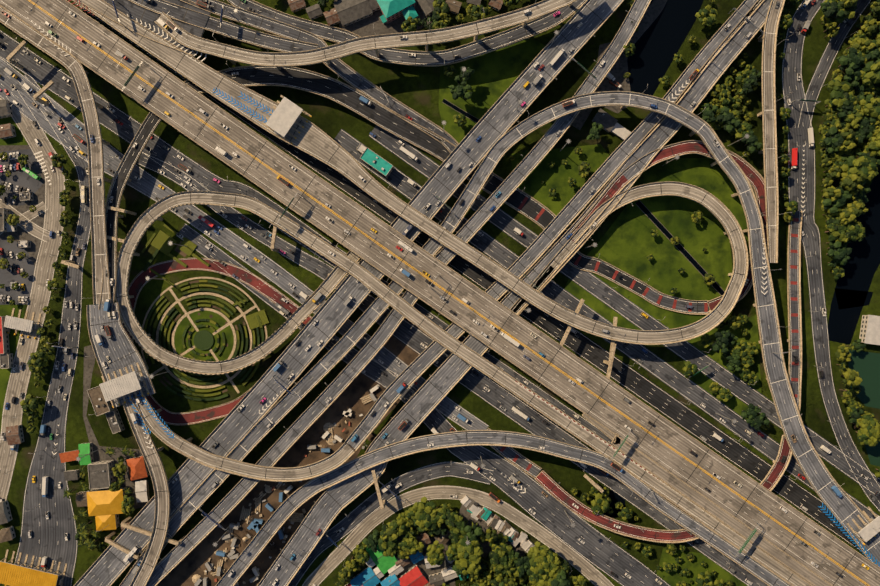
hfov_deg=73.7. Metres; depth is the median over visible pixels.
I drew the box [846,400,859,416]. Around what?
tree
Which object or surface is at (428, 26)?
tree
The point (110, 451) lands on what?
tree
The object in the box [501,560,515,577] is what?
tree
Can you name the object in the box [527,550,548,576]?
tree
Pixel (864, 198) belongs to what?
tree
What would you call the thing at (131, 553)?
bus
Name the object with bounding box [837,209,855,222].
tree
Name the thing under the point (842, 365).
tree
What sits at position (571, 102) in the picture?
truck
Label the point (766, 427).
tree
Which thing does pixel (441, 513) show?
tree
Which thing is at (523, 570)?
tree
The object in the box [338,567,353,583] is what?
tree
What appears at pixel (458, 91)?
tree
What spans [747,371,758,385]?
tree
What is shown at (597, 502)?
tree
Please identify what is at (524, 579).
tree
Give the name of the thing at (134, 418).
truck
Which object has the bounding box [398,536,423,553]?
tree
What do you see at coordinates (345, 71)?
road
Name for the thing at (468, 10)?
tree
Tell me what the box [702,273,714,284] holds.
tree
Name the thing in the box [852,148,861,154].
tree
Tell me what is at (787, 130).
tree
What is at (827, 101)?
tree
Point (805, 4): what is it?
truck
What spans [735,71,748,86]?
tree
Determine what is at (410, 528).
tree
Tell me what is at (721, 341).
tree
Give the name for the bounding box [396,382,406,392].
truck
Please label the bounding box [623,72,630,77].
tree
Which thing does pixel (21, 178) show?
parking lot
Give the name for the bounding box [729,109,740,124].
tree
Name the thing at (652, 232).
tree
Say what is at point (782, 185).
tree
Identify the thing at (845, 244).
tree
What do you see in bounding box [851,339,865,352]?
tree
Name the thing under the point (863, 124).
tree
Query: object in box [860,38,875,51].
tree
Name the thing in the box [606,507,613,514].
tree
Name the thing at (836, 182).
tree
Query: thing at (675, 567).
tree
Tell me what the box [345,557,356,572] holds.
tree
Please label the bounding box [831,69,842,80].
tree
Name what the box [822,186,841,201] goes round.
tree
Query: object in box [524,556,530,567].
tree
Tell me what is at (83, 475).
tree
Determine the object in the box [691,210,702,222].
tree
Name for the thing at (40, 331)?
tree
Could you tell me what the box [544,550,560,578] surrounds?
tree
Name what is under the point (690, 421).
road
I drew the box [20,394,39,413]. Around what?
tree
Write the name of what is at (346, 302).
truck
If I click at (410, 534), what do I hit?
tree
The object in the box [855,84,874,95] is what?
tree
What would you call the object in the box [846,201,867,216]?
tree
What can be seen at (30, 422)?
tree
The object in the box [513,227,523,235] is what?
truck
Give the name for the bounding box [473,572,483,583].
tree
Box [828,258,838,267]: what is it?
tree
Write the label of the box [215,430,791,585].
road
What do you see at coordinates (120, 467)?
tree
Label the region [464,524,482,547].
tree
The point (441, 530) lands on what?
tree
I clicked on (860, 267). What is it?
canal
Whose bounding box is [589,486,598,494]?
tree
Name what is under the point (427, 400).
road
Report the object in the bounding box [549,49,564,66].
trailer
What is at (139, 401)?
van
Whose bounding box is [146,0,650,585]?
road
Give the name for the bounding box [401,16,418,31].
tree
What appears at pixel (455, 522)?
tree
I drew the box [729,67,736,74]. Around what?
tree
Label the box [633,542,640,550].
tree
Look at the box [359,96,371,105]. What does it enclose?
truck
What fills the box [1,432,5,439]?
pickup
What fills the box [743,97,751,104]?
tree
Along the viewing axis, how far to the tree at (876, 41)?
393.74 m
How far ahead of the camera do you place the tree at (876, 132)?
395.84 m
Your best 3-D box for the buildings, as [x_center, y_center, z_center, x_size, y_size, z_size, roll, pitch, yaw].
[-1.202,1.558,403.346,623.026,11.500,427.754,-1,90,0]
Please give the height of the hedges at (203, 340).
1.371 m
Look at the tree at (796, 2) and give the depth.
399.72 m
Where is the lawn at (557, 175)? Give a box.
[510,144,608,215]
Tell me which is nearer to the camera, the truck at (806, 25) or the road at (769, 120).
the road at (769, 120)
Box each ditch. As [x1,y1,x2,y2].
[442,99,460,111]
[459,109,478,122]
[635,200,724,294]
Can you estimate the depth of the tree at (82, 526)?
399.82 m
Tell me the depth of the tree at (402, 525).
395.19 m
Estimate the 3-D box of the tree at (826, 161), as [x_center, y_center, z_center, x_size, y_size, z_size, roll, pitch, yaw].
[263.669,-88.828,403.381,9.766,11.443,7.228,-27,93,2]
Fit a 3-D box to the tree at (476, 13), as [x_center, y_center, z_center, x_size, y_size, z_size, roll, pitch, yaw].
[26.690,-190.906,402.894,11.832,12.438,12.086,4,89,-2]
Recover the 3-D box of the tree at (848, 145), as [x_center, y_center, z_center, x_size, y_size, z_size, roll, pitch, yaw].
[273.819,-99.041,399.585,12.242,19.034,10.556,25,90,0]
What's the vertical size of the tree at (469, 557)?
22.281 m
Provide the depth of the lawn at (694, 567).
409.08 m
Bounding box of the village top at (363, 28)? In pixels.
[334,0,432,36]
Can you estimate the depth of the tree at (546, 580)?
394.70 m
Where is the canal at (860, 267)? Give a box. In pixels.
[828,168,879,344]
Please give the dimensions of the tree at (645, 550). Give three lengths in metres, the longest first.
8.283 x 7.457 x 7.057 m
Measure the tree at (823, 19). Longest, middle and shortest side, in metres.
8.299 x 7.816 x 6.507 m
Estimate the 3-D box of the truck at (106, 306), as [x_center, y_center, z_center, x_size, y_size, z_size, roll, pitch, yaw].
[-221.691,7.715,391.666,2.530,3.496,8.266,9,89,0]
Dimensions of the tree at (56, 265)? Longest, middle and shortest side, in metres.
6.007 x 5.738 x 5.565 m
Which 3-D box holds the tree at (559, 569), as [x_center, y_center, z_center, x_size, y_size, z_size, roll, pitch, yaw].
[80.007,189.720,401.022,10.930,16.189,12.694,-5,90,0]
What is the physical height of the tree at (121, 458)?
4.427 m
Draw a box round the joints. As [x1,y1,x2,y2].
[5,0,879,585]
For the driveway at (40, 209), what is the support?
on the parking
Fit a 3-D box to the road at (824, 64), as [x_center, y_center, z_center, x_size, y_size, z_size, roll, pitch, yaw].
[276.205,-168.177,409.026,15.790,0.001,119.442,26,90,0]
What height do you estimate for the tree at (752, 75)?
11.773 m
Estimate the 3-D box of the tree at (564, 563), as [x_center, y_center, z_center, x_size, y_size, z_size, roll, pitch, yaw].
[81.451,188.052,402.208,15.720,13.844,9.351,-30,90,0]
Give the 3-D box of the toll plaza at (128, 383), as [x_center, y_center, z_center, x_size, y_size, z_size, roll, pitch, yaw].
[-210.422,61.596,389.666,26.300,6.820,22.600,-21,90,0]
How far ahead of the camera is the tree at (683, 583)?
401.44 m
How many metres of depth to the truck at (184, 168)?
406.58 m
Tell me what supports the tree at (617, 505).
on the ground at (414, 88)
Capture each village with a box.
[398,536,455,585]
[458,504,525,556]
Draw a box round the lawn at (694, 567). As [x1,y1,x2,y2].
[657,548,746,585]
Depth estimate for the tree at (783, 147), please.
404.17 m
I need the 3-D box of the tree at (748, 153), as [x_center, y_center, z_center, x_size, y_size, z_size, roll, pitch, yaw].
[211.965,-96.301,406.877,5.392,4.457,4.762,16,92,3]
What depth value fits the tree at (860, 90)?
396.62 m
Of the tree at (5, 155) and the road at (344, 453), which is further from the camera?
the tree at (5, 155)
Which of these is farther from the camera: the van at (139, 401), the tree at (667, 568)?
the tree at (667, 568)
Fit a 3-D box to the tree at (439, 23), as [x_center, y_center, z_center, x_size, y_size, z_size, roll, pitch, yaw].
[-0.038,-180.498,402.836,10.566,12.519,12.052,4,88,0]
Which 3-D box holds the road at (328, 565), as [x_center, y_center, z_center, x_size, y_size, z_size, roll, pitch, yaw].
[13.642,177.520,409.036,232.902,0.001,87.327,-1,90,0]
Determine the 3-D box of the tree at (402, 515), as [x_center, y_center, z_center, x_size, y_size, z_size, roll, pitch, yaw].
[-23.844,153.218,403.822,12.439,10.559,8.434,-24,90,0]
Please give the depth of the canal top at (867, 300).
409.07 m
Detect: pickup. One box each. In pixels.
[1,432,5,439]
[55,361,59,369]
[59,338,63,346]
[74,321,77,329]
[822,308,825,315]
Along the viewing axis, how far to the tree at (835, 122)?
398.25 m
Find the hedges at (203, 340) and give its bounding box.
[144,280,264,400]
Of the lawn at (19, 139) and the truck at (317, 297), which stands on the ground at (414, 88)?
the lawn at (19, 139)
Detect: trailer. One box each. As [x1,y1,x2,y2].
[42,476,48,496]
[400,146,417,161]
[431,427,438,433]
[500,331,519,346]
[512,406,529,420]
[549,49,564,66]
[791,148,797,168]
[807,127,813,146]
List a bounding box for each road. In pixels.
[0,0,879,585]
[0,5,111,303]
[0,30,614,446]
[72,0,747,344]
[74,0,623,585]
[74,3,862,552]
[82,0,211,55]
[86,302,155,407]
[98,65,647,310]
[115,191,815,585]
[119,91,879,585]
[121,257,311,424]
[122,398,169,585]
[128,0,317,51]
[131,393,354,481]
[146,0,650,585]
[154,0,576,66]
[179,0,458,152]
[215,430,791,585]
[227,0,587,66]
[257,0,770,585]
[288,461,492,585]
[302,485,613,585]
[334,129,878,519]
[345,0,764,449]
[369,125,879,494]
[570,140,766,309]
[582,413,830,585]
[641,285,708,314]
[761,0,784,262]
[782,0,879,511]
[797,0,870,129]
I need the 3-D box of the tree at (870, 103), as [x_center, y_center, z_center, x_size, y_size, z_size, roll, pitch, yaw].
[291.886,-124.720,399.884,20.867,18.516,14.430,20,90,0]
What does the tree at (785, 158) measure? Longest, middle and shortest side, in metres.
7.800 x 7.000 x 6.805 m
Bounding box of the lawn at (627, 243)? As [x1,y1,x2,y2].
[564,196,732,329]
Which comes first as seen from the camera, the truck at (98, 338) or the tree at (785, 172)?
the truck at (98, 338)
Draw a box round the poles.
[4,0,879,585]
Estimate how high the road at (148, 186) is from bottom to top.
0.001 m
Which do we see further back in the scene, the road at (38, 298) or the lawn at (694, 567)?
the lawn at (694, 567)
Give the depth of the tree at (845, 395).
402.15 m
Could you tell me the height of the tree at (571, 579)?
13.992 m
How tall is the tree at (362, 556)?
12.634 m
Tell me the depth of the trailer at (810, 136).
406.08 m
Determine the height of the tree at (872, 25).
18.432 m
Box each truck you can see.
[4,68,17,78]
[10,444,15,450]
[22,83,34,92]
[40,425,46,435]
[41,556,47,566]
[72,134,84,143]
[95,334,104,345]
[103,298,111,310]
[104,325,112,338]
[115,50,127,60]
[130,412,138,423]
[131,561,140,573]
[157,18,169,29]
[166,20,178,31]
[178,164,190,172]
[196,0,210,8]
[215,146,226,155]
[272,360,283,371]
[276,175,289,185]
[299,291,308,299]
[312,292,322,303]
[343,296,352,305]
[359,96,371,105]
[382,484,391,492]
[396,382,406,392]
[398,418,408,430]
[399,268,409,276]
[407,179,416,187]
[457,413,468,422]
[470,462,479,470]
[489,492,500,502]
[510,475,519,483]
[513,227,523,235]
[532,74,542,85]
[562,100,574,107]
[606,72,615,80]
[609,79,620,88]
[610,462,622,471]
[689,69,698,79]
[713,433,723,441]
[800,0,809,8]
[801,20,810,33]
[820,445,830,453]
[831,486,842,497]
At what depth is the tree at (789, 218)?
404.43 m
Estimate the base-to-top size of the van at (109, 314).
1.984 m
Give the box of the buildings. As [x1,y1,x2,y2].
[0,0,879,585]
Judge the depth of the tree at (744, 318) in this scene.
402.78 m
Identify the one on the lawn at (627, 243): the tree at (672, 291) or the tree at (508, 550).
the tree at (672, 291)
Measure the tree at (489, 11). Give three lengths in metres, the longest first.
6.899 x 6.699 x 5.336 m
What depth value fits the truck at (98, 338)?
390.19 m
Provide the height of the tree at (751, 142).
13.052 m
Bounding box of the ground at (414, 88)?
[0,0,879,585]
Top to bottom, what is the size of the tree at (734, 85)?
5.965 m
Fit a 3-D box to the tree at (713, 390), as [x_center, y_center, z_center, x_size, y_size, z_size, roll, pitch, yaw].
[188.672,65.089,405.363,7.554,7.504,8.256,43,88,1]
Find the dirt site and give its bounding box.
[157,318,433,585]
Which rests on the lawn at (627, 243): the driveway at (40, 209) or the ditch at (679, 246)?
the ditch at (679, 246)
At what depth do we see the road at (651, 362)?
409.03 m
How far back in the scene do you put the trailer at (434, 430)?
405.37 m
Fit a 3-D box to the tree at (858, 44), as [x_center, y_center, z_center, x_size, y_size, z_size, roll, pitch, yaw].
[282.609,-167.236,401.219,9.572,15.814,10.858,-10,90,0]
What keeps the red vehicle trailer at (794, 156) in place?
on the road at (792, 68)
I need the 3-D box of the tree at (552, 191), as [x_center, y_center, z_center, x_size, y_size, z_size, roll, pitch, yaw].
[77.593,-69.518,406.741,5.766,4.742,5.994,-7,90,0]
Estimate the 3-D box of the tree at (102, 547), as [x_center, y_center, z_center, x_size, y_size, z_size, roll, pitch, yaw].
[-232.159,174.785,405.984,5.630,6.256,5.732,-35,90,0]
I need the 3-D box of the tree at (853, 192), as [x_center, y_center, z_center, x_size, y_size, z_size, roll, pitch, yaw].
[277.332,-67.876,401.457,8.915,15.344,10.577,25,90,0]
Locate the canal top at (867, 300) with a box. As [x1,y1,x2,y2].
[835,288,872,307]
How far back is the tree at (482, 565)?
396.93 m
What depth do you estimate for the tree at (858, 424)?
398.82 m
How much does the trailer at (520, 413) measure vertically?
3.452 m
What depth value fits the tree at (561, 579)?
390.84 m
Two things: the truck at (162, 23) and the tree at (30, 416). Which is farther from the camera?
the tree at (30, 416)
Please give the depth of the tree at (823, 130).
402.54 m
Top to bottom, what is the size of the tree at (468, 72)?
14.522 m
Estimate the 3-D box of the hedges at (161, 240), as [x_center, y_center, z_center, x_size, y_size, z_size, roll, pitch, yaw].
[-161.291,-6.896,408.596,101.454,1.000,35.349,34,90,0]
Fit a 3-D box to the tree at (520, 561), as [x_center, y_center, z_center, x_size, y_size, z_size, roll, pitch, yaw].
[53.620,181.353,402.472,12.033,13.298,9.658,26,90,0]
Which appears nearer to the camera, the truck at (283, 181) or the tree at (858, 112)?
the truck at (283, 181)
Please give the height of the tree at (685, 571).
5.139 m
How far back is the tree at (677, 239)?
404.14 m
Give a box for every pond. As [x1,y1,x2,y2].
[600,490,625,517]
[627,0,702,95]
[848,349,879,408]
[865,441,879,466]
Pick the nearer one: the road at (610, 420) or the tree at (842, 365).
the road at (610, 420)
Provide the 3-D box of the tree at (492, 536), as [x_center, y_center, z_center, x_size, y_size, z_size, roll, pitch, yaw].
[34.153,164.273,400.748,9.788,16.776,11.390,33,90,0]
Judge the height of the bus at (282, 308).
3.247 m
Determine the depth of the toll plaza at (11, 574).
401.81 m
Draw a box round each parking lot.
[0,149,42,205]
[0,237,34,304]
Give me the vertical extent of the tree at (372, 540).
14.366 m
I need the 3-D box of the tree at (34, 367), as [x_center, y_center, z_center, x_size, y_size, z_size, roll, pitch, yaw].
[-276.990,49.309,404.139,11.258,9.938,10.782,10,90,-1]
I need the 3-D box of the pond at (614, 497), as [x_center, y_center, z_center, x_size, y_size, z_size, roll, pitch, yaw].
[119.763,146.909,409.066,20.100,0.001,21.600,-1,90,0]
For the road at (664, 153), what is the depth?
400.90 m
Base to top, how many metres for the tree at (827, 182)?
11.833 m
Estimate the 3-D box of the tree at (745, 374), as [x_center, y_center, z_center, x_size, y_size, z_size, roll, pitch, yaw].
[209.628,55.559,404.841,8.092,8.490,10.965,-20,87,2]
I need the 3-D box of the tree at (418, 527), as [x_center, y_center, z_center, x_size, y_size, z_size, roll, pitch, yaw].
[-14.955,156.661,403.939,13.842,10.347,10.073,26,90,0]
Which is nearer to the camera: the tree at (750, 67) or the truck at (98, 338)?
the truck at (98, 338)
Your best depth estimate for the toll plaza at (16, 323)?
402.82 m
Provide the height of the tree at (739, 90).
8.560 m
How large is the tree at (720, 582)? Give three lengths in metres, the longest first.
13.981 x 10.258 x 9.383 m
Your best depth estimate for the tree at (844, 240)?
394.94 m
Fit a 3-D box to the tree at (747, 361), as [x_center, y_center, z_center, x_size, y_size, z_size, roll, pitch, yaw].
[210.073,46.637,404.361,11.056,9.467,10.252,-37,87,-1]
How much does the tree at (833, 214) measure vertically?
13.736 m
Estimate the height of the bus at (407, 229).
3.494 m
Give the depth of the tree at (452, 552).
394.10 m
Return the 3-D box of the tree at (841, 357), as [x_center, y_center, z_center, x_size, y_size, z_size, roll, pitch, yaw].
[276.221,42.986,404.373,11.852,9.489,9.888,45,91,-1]
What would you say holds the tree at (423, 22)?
on the village top at (363, 28)
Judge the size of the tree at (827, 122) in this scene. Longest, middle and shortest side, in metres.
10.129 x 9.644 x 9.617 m
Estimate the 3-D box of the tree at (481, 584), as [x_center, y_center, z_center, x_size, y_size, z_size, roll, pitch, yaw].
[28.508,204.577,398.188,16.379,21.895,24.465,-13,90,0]
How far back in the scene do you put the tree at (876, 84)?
396.58 m
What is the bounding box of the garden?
[141,277,267,392]
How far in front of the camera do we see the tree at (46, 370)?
403.77 m
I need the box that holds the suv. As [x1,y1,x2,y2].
[112,311,116,318]
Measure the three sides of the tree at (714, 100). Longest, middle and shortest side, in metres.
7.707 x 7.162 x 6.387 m
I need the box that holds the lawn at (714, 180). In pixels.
[631,158,749,259]
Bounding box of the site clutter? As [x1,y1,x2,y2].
[192,384,378,585]
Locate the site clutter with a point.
(259, 499)
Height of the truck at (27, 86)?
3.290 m
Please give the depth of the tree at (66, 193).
403.34 m
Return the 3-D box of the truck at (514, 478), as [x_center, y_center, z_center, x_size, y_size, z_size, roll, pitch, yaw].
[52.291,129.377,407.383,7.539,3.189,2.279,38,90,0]
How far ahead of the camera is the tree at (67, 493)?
399.46 m
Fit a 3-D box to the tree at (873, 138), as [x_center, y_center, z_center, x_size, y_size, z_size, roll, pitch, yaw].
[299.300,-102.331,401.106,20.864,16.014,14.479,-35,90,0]
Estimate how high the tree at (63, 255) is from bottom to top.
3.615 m
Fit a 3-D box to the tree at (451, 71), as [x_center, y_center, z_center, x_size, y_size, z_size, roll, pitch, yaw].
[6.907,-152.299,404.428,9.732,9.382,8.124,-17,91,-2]
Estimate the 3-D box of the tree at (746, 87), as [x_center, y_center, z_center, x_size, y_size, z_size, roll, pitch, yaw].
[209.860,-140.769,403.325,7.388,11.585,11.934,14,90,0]
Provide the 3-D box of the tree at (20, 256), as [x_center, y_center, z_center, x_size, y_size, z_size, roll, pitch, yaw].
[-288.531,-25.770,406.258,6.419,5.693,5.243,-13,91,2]
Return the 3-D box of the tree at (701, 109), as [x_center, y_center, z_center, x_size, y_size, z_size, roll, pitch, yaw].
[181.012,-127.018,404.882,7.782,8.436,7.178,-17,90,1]
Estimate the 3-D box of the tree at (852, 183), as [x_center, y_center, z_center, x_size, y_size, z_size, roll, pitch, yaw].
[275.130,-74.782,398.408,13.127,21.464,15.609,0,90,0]
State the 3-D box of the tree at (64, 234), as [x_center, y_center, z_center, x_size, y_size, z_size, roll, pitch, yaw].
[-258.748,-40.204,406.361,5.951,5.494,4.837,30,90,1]
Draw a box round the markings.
[0,0,879,585]
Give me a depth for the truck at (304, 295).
405.35 m
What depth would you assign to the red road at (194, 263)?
408.98 m
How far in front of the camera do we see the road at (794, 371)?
403.21 m
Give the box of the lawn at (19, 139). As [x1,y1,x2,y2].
[0,117,26,144]
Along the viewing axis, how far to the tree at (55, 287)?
402.87 m
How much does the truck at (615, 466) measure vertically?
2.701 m
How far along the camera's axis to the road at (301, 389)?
396.60 m
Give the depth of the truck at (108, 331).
390.58 m
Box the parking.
[0,145,44,266]
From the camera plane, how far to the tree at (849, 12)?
394.64 m
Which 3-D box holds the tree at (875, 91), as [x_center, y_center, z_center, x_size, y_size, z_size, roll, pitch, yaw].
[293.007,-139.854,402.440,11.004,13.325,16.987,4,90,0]
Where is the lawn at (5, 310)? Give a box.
[0,305,24,432]
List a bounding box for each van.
[68,368,72,375]
[107,311,111,318]
[136,397,141,404]
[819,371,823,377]
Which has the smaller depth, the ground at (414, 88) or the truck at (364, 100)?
the truck at (364, 100)
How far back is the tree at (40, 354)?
400.01 m
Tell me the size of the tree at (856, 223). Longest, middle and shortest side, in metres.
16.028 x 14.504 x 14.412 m
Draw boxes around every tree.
[0,152,7,159]
[0,184,5,195]
[0,258,9,268]
[6,214,19,225]
[7,235,14,242]
[9,300,15,305]
[11,282,18,289]
[17,154,28,167]
[17,252,25,258]
[20,271,28,277]
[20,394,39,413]
[26,427,35,433]
[27,358,43,371]
[27,411,38,418]
[27,418,34,426]
[29,205,35,212]
[30,350,47,365]
[34,371,42,380]
[34,381,39,387]
[36,327,46,334]
[40,336,50,347]
[41,366,48,373]
[43,306,50,313]
[44,319,52,328]
[44,346,54,354]
[47,278,58,291]
[51,154,67,167]
[52,261,60,268]
[55,270,62,276]
[59,190,70,198]
[59,197,69,206]
[59,216,70,226]
[60,210,69,216]
[60,253,66,258]
[61,231,68,238]
[62,169,68,176]
[63,488,75,498]
[75,530,84,540]
[79,509,88,517]
[79,521,91,530]
[79,529,90,538]
[80,472,86,478]
[82,485,88,491]
[82,535,91,544]
[85,538,98,549]
[91,530,99,538]
[99,542,107,551]
[105,445,117,455]
[109,482,120,490]
[112,462,126,476]
[117,477,126,483]
[118,456,123,462]
[121,445,129,454]
[121,495,134,507]
[121,504,134,514]
[123,487,132,494]
[128,449,136,456]
[317,0,328,6]
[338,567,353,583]
[339,565,351,582]
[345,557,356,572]
[353,545,369,563]
[363,529,383,552]
[378,525,396,556]
[383,528,398,541]
[387,519,408,535]
[396,510,410,520]
[396,534,407,541]
[397,549,408,559]
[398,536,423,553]
[400,517,413,535]
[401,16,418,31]
[405,531,415,538]
[406,504,424,519]
[411,519,422,531]
[413,496,437,530]
[417,18,426,26]
[424,24,432,29]
[427,11,440,25]
[427,540,444,565]
[429,523,446,535]
[430,507,450,523]
[432,20,447,28]
[433,0,449,19]
[439,13,451,24]
[439,503,452,511]
[443,65,457,76]
[445,512,466,537]
[446,540,459,560]
[448,84,472,99]
[449,534,460,543]
[452,565,466,580]
[453,113,466,127]
[454,66,474,85]
[455,538,482,574]
[456,14,463,21]
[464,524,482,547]
[466,4,478,17]
[469,573,479,581]
[471,5,487,20]
[471,582,486,585]
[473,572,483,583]
[478,531,487,542]
[478,563,484,573]
[482,570,492,582]
[485,7,491,15]
[485,526,498,542]
[488,548,511,572]
[488,563,495,572]
[489,533,508,547]
[489,575,508,585]
[492,582,504,585]
[499,544,517,560]
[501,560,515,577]
[502,574,513,581]
[503,0,513,5]
[504,580,517,585]
[511,563,520,576]
[512,552,526,567]
[515,565,527,578]
[517,573,527,582]
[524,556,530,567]
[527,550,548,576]
[527,568,546,585]
[529,541,552,569]
[538,570,556,585]
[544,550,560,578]
[548,162,554,167]
[549,188,555,196]
[551,569,570,585]
[556,565,565,578]
[559,560,569,574]
[567,575,583,585]
[568,177,576,187]
[571,487,577,494]
[573,578,586,585]
[574,146,582,154]
[578,161,590,177]
[580,492,589,501]
[587,122,602,139]
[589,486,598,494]
[591,493,609,514]
[601,487,609,497]
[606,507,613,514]
[615,502,622,508]
[617,507,632,519]
[621,542,628,547]
[623,42,635,56]
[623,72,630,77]
[626,0,634,5]
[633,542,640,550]
[641,546,651,557]
[646,254,653,260]
[650,229,657,236]
[659,76,670,85]
[663,562,672,572]
[665,543,676,554]
[670,236,680,244]
[670,287,677,293]
[672,563,678,571]
[673,54,683,63]
[674,557,682,563]
[676,580,688,585]
[678,268,685,273]
[680,545,685,551]
[680,568,690,576]
[683,361,697,377]
[686,553,693,561]
[687,35,695,43]
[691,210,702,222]
[695,4,717,25]
[695,570,713,585]
[697,334,714,347]
[698,103,706,112]
[701,103,717,122]
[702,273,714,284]
[704,98,711,104]
[708,84,722,96]
[709,382,718,393]
[711,97,720,106]
[711,117,723,129]
[712,330,729,353]
[713,579,723,585]
[716,106,739,132]
[716,321,724,329]
[716,388,732,401]
[719,91,732,105]
[719,104,731,111]
[721,83,730,91]
[722,343,735,358]
[723,75,733,85]
[724,580,733,585]
[726,354,740,371]
[728,315,740,329]
[728,331,737,344]
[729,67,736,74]
[729,96,741,108]
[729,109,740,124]
[730,83,737,91]
[732,122,753,141]
[734,340,750,358]
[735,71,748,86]
[735,88,747,99]
[737,105,746,113]
[738,59,745,66]
[738,313,748,325]
[739,366,750,381]
[740,77,754,93]
[740,353,754,367]
[741,130,761,152]
[741,328,748,335]
[741,403,760,422]
[742,151,750,156]
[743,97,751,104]
[744,112,753,120]
[745,64,754,75]
[746,342,757,356]
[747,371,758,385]
[748,68,761,86]
[749,412,769,430]
[761,423,771,429]
[777,31,784,38]
[778,14,792,28]
[778,52,784,58]
[778,144,787,151]
[778,181,785,190]
[779,107,790,120]
[779,154,789,163]
[779,167,790,176]
[780,8,787,19]
[782,125,789,133]
[783,212,792,222]
[784,200,797,214]
[788,0,801,5]
[818,124,828,135]
[819,136,826,147]
[819,157,831,166]
[820,1,843,18]
[820,15,827,24]
[820,135,839,153]
[820,148,831,158]
[821,177,832,187]
[821,200,843,216]
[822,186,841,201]
[822,187,852,212]
[823,0,840,3]
[823,108,832,120]
[823,117,834,128]
[823,166,841,180]
[824,21,836,31]
[824,27,839,37]
[824,127,844,151]
[825,99,833,107]
[825,217,846,241]
[826,241,851,265]
[827,76,855,111]
[827,240,845,249]
[828,16,837,25]
[828,123,841,132]
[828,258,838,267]
[829,156,838,166]
[830,108,838,114]
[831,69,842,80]
[831,117,844,131]
[831,150,853,162]
[831,266,844,279]
[832,179,840,185]
[834,1,856,22]
[835,349,850,362]
[836,103,855,119]
[836,362,846,369]
[837,139,855,151]
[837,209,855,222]
[838,47,864,75]
[838,236,850,246]
[838,343,848,355]
[839,156,846,165]
[839,172,863,192]
[839,367,846,374]
[839,386,854,397]
[840,0,857,7]
[840,119,851,128]
[840,127,855,140]
[840,206,856,222]
[840,235,849,244]
[841,156,878,180]
[841,368,862,386]
[841,391,854,403]
[843,66,863,86]
[843,103,863,128]
[845,189,857,200]
[845,221,862,231]
[845,225,864,241]
[846,199,864,203]
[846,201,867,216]
[846,397,856,405]
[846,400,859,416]
[847,38,865,56]
[847,40,866,50]
[849,408,864,422]
[851,115,875,133]
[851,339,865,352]
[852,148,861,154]
[852,186,864,200]
[852,385,861,394]
[852,418,862,428]
[853,80,866,100]
[854,18,879,34]
[854,129,872,143]
[854,414,879,445]
[855,29,872,39]
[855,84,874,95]
[855,139,868,147]
[856,150,879,164]
[856,428,879,445]
[859,61,879,85]
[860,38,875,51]
[860,58,873,66]
[860,94,879,119]
[861,145,870,152]
[861,186,870,202]
[862,12,878,31]
[865,48,879,63]
[868,124,875,133]
[868,132,879,156]
[868,136,879,150]
[869,32,877,39]
[869,128,879,138]
[870,2,879,16]
[872,32,879,51]
[872,83,879,89]
[872,83,879,97]
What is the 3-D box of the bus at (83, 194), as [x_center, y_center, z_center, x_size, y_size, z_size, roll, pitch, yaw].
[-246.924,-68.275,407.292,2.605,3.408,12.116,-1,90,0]
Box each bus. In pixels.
[22,167,40,179]
[81,186,86,203]
[123,545,139,561]
[198,215,214,227]
[275,302,289,314]
[398,240,412,252]
[402,223,413,235]
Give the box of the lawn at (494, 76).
[439,37,544,142]
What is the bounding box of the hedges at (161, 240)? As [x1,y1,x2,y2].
[141,224,269,329]
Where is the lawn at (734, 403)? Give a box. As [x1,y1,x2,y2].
[683,315,761,418]
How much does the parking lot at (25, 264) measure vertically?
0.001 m
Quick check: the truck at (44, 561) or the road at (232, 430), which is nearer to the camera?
the road at (232, 430)
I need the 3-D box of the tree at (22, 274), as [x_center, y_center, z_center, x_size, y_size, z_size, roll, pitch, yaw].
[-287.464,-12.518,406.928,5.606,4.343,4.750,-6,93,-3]
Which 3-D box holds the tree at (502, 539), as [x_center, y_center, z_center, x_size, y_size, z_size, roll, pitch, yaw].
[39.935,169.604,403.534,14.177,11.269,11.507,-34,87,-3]
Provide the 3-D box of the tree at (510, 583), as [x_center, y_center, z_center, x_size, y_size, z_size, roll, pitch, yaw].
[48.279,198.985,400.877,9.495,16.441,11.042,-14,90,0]
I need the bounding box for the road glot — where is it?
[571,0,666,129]
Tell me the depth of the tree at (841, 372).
404.34 m
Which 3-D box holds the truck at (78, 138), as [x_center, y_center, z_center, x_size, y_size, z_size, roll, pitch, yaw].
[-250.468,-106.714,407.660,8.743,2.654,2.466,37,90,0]
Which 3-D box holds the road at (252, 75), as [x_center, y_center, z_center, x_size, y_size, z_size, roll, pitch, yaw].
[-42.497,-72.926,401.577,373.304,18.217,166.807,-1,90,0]
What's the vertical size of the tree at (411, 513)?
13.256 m
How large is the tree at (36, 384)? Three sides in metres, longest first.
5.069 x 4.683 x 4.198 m
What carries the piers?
on the ground at (414, 88)
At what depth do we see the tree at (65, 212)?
404.19 m
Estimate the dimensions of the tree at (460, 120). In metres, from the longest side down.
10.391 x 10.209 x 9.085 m
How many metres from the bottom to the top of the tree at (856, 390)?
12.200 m
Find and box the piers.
[6,4,787,558]
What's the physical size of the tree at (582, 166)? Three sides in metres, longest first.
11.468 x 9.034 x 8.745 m
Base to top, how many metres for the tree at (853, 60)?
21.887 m
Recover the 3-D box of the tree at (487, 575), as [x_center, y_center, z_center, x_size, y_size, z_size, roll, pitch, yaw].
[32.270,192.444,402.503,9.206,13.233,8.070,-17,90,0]

